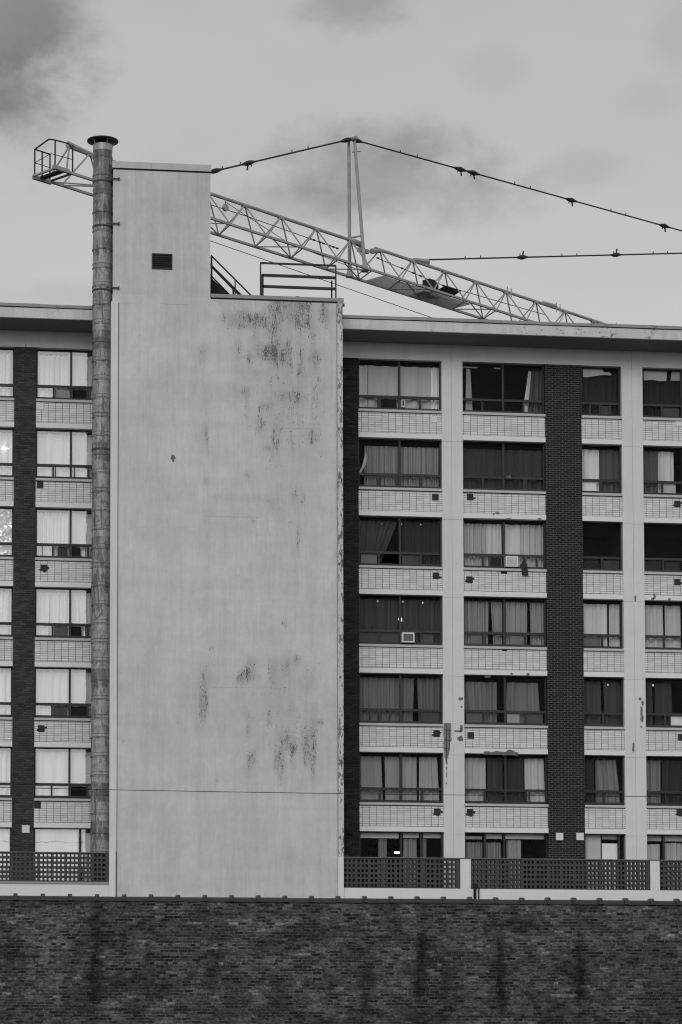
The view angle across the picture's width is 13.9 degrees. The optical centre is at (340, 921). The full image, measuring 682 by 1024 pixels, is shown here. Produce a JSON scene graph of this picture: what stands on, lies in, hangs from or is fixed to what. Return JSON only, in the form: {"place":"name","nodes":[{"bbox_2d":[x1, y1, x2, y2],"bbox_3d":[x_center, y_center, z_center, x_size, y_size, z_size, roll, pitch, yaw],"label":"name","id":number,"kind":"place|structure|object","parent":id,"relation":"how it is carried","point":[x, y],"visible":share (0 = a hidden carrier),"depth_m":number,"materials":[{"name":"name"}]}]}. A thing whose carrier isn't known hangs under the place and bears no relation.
{"place":"outdoors","nodes":[
{"label":"outdoors","id":0,"kind":"place"},
{"bbox_2d":[0,893,681,1023],"bbox_3d":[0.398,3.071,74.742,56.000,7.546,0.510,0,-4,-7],"label":"brick wall","id":1,"kind":"structure","parent":0,"point":[149,959],"depth_m":74.66,"materials":[{"name":"brick"}]},
{"bbox_2d":[0,787,681,796],"bbox_3d":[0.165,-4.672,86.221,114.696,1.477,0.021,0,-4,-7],"label":"power line","id":2,"kind":"object","parent":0,"point":[351,793],"visible":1,"depth_m":86.15,"materials":[{"name":"metal"}]},
{"bbox_2d":[0,0,681,325],"label":"sky","id":3,"kind":"structure","parent":0,"point":[580,100],"materials":[{"name":"grey"}]},
{"label":"ground","id":4,"kind":"structure","parent":0,"visible":0},
{"bbox_2d":[0,161,681,897],"bbox_3d":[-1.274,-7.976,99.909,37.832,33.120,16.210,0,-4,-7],"label":"apartment building","id":5,"kind":"structure","parent":4,"relation":"on","point":[310,519],"depth_m":94.00,"materials":[{"name":"white paint"}]},
{"bbox_2d":[0,747,11,797],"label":"window","id":6,"kind":"structure","parent":5,"relation":"in","point":[5,752],"depth_m":93.26,"materials":[{"name":"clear glass"}]},
{"bbox_2d":[0,828,11,879],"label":"window","id":7,"kind":"structure","parent":5,"relation":"in","point":[5,833],"depth_m":92.98,"materials":[{"name":"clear glass"}]},
{"bbox_2d":[0,587,12,636],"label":"window","id":8,"kind":"structure","parent":5,"relation":"in","point":[6,593],"depth_m":93.62,"materials":[{"name":"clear glass"}]},
{"bbox_2d":[0,667,12,716],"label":"window","id":9,"kind":"structure","parent":5,"relation":"in","point":[6,673],"depth_m":93.46,"materials":[{"name":"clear glass"}]},
{"bbox_2d":[0,428,13,476],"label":"window","id":10,"kind":"structure","parent":5,"relation":"in","point":[6,434],"depth_m":94.01,"materials":[{"name":"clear glass"}]},
{"bbox_2d":[0,507,13,556],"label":"window","id":11,"kind":"structure","parent":5,"relation":"in","point":[6,515],"depth_m":93.76,"materials":[{"name":"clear glass"}]},
{"bbox_2d":[0,348,14,397],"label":"window","id":12,"kind":"structure","parent":5,"relation":"in","point":[6,354],"depth_m":94.20,"materials":[{"name":"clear glass"}]},
{"bbox_2d":[34,667,90,717],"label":"window","id":13,"kind":"structure","parent":5,"relation":"in","point":[58,692],"depth_m":93.67,"materials":[{"name":"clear glass"}]},
{"bbox_2d":[34,748,90,798],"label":"window","id":14,"kind":"structure","parent":5,"relation":"in","point":[69,769],"depth_m":93.49,"materials":[{"name":"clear glass"}]},
{"bbox_2d":[34,828,90,880],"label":"window","id":15,"kind":"structure","parent":5,"relation":"in","point":[45,839],"depth_m":93.23,"materials":[{"name":"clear glass"}]},
{"bbox_2d":[35,588,90,637],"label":"window","id":16,"kind":"structure","parent":5,"relation":"in","point":[59,612],"depth_m":93.87,"materials":[{"name":"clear glass"}]},
{"bbox_2d":[35,508,91,558],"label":"window","id":17,"kind":"structure","parent":5,"relation":"in","point":[59,533],"depth_m":94.06,"materials":[{"name":"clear glass"}]},
{"bbox_2d":[36,349,91,399],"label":"window","id":18,"kind":"structure","parent":5,"relation":"in","point":[60,374],"depth_m":94.43,"materials":[{"name":"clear glass"}]},
{"bbox_2d":[36,429,91,478],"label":"window","id":19,"kind":"structure","parent":5,"relation":"in","point":[64,454],"depth_m":94.26,"materials":[{"name":"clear glass"}]},
{"bbox_2d":[87,135,119,880],"bbox_3d":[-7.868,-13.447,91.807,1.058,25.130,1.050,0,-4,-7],"label":"flue chimney","id":20,"kind":"object","parent":5,"relation":"attached to","point":[102,213],"visible":1,"depth_m":91.60,"materials":[{"name":"metal"}]},
{"bbox_2d":[210,255,250,294],"bbox_3d":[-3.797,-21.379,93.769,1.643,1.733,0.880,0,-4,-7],"label":"roof stair","id":21,"kind":"object","parent":5,"relation":"on","point":[217,288],"visible":0.43,"depth_m":93.33,"materials":[{"name":"metal"}]},
{"bbox_2d":[260,262,344,306],"bbox_3d":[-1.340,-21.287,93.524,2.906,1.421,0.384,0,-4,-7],"label":"roof railing","id":22,"kind":"object","parent":5,"relation":"on","point":[263,286],"visible":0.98,"depth_m":93.35,"materials":[{"name":"metal"}]},
{"bbox_2d":[0,851,681,900],"bbox_3d":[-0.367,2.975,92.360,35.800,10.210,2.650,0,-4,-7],"label":"parapet wall","id":23,"kind":"structure","parent":5,"relation":"attached to","point":[463,869],"depth_m":91.99,"materials":[{"name":"paint"}]},
{"bbox_2d":[358,360,440,410],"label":"window","id":24,"kind":"structure","parent":5,"relation":"in","point":[382,384],"depth_m":95.91,"materials":[{"name":"clear glass"}]},
{"bbox_2d":[358,438,440,488],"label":"window","id":25,"kind":"structure","parent":5,"relation":"in","point":[400,463],"depth_m":95.75,"materials":[{"name":"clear glass"}]},
{"bbox_2d":[359,516,441,566],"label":"window","id":26,"kind":"structure","parent":5,"relation":"in","point":[386,541],"depth_m":95.56,"materials":[{"name":"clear glass"}]},
{"bbox_2d":[359,595,441,644],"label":"window","id":27,"kind":"structure","parent":5,"relation":"in","point":[383,619],"depth_m":95.33,"materials":[{"name":"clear glass"}]},
{"bbox_2d":[359,673,441,723],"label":"window","id":28,"kind":"structure","parent":5,"relation":"in","point":[383,698],"depth_m":95.14,"materials":[{"name":"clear glass"}]},
{"bbox_2d":[359,752,442,802],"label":"window","id":29,"kind":"structure","parent":5,"relation":"in","point":[380,774],"depth_m":94.98,"materials":[{"name":"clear glass"}]},
{"bbox_2d":[360,832,442,886],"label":"window","id":30,"kind":"structure","parent":5,"relation":"in","point":[372,844],"depth_m":94.96,"materials":[{"name":"clear glass"}]},
{"bbox_2d":[401,399,404,407],"bbox_3d":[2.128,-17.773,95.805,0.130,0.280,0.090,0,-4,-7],"label":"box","id":31,"kind":"object","parent":5,"relation":"in","point":[402,403],"visible":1,"depth_m":95.76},
{"bbox_2d":[401,632,414,644],"bbox_3d":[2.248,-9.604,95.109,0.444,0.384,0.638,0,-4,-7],"label":"air conditioner","id":32,"kind":"object","parent":5,"relation":"on","point":[407,638],"visible":1,"depth_m":94.82,"materials":[{"name":"white metal"}]},
{"bbox_2d":[462,363,543,413],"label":"window","id":33,"kind":"structure","parent":5,"relation":"in","point":[496,388],"depth_m":97.54,"materials":[{"name":"clear glass"}]},
{"bbox_2d":[463,441,544,490],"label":"window","id":34,"kind":"structure","parent":5,"relation":"in","point":[486,465],"depth_m":96.19,"materials":[{"name":"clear glass"}]},
{"bbox_2d":[463,519,544,568],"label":"window","id":35,"kind":"structure","parent":5,"relation":"in","point":[486,543],"depth_m":95.98,"materials":[{"name":"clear glass"}]},
{"bbox_2d":[464,597,545,646],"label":"window","id":36,"kind":"structure","parent":5,"relation":"in","point":[506,622],"depth_m":95.82,"materials":[{"name":"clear glass"}]},
{"bbox_2d":[464,675,545,725],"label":"window","id":37,"kind":"structure","parent":5,"relation":"in","point":[494,700],"depth_m":95.61,"materials":[{"name":"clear glass"}]},
{"bbox_2d":[465,754,546,803],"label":"window","id":38,"kind":"structure","parent":5,"relation":"in","point":[487,774],"depth_m":95.45,"materials":[{"name":"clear glass"}]},
{"bbox_2d":[465,833,546,887],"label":"window","id":39,"kind":"structure","parent":5,"relation":"in","point":[477,845],"depth_m":95.31,"materials":[{"name":"black glass"}]},
{"bbox_2d":[502,556,517,568],"bbox_3d":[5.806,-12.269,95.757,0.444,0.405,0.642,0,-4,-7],"label":"air conditioner","id":40,"kind":"object","parent":5,"relation":"on","point":[510,561],"visible":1,"depth_m":95.46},
{"bbox_2d":[520,558,527,575],"bbox_3d":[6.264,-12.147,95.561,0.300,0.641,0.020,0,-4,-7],"label":"hanging rag","id":41,"kind":"object","parent":5,"relation":"hanging from","point":[523,566],"visible":1,"depth_m":95.55,"materials":[{"name":"fabric"}]},
{"bbox_2d":[581,367,619,415],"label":"window","id":42,"kind":"structure","parent":5,"relation":"in","point":[600,387],"depth_m":96.78,"materials":[{"name":"black glass"}]},
{"bbox_2d":[582,445,620,493],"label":"window","id":43,"kind":"structure","parent":5,"relation":"in","point":[601,466],"depth_m":96.64,"materials":[{"name":"black glass"}]},
{"bbox_2d":[582,522,621,570],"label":"window","id":44,"kind":"structure","parent":5,"relation":"in","point":[602,542],"depth_m":97.88,"materials":[{"name":"black glass"}]},
{"bbox_2d":[583,600,622,648],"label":"window","id":45,"kind":"structure","parent":5,"relation":"in","point":[602,619],"depth_m":96.26,"materials":[{"name":"grey glass"}]},
{"bbox_2d":[584,677,622,726],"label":"window","id":46,"kind":"structure","parent":5,"relation":"in","point":[603,697],"depth_m":96.08,"materials":[{"name":"black glass"}]},
{"bbox_2d":[584,756,623,804],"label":"window","id":47,"kind":"structure","parent":5,"relation":"in","point":[604,775],"depth_m":95.87,"materials":[{"name":"grey glass"}]},
{"bbox_2d":[585,834,624,888],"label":"window","id":48,"kind":"structure","parent":5,"relation":"in","point":[597,846],"depth_m":95.59,"materials":[{"name":"grey glass"}]},
{"bbox_2d":[642,369,681,417],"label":"window","id":49,"kind":"structure","parent":5,"relation":"in","point":[662,389],"depth_m":97.04,"materials":[{"name":"black glass"}]},
{"bbox_2d":[643,447,681,494],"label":"window","id":50,"kind":"structure","parent":5,"relation":"in","point":[662,466],"depth_m":96.92,"materials":[{"name":"black glass"}]},
{"bbox_2d":[644,524,681,571],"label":"window","id":51,"kind":"structure","parent":5,"relation":"in","point":[662,542],"depth_m":99.27,"materials":[{"name":"black glass"}]},
{"bbox_2d":[645,601,681,649],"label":"window","id":52,"kind":"structure","parent":5,"relation":"in","point":[663,619],"depth_m":96.55,"materials":[{"name":"grey glass"}]},
{"bbox_2d":[645,679,681,727],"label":"window","id":53,"kind":"structure","parent":5,"relation":"in","point":[663,696],"depth_m":96.36,"materials":[{"name":"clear glass"}]},
{"bbox_2d":[646,757,681,805],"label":"window","id":54,"kind":"structure","parent":5,"relation":"in","point":[663,774],"depth_m":96.17,"materials":[{"name":"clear glass"}]},
{"bbox_2d":[647,835,681,888],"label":"window","id":55,"kind":"structure","parent":5,"relation":"in","point":[659,847],"depth_m":95.98,"materials":[{"name":"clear glass"}]},
{"bbox_2d":[32,135,681,323],"bbox_3d":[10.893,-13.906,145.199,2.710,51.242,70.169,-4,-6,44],"label":"tower crane","id":56,"kind":"object","parent":4,"relation":"on","point":[428,291],"visible":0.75,"depth_m":135.86,"materials":[{"name":"paint"}]}
]}

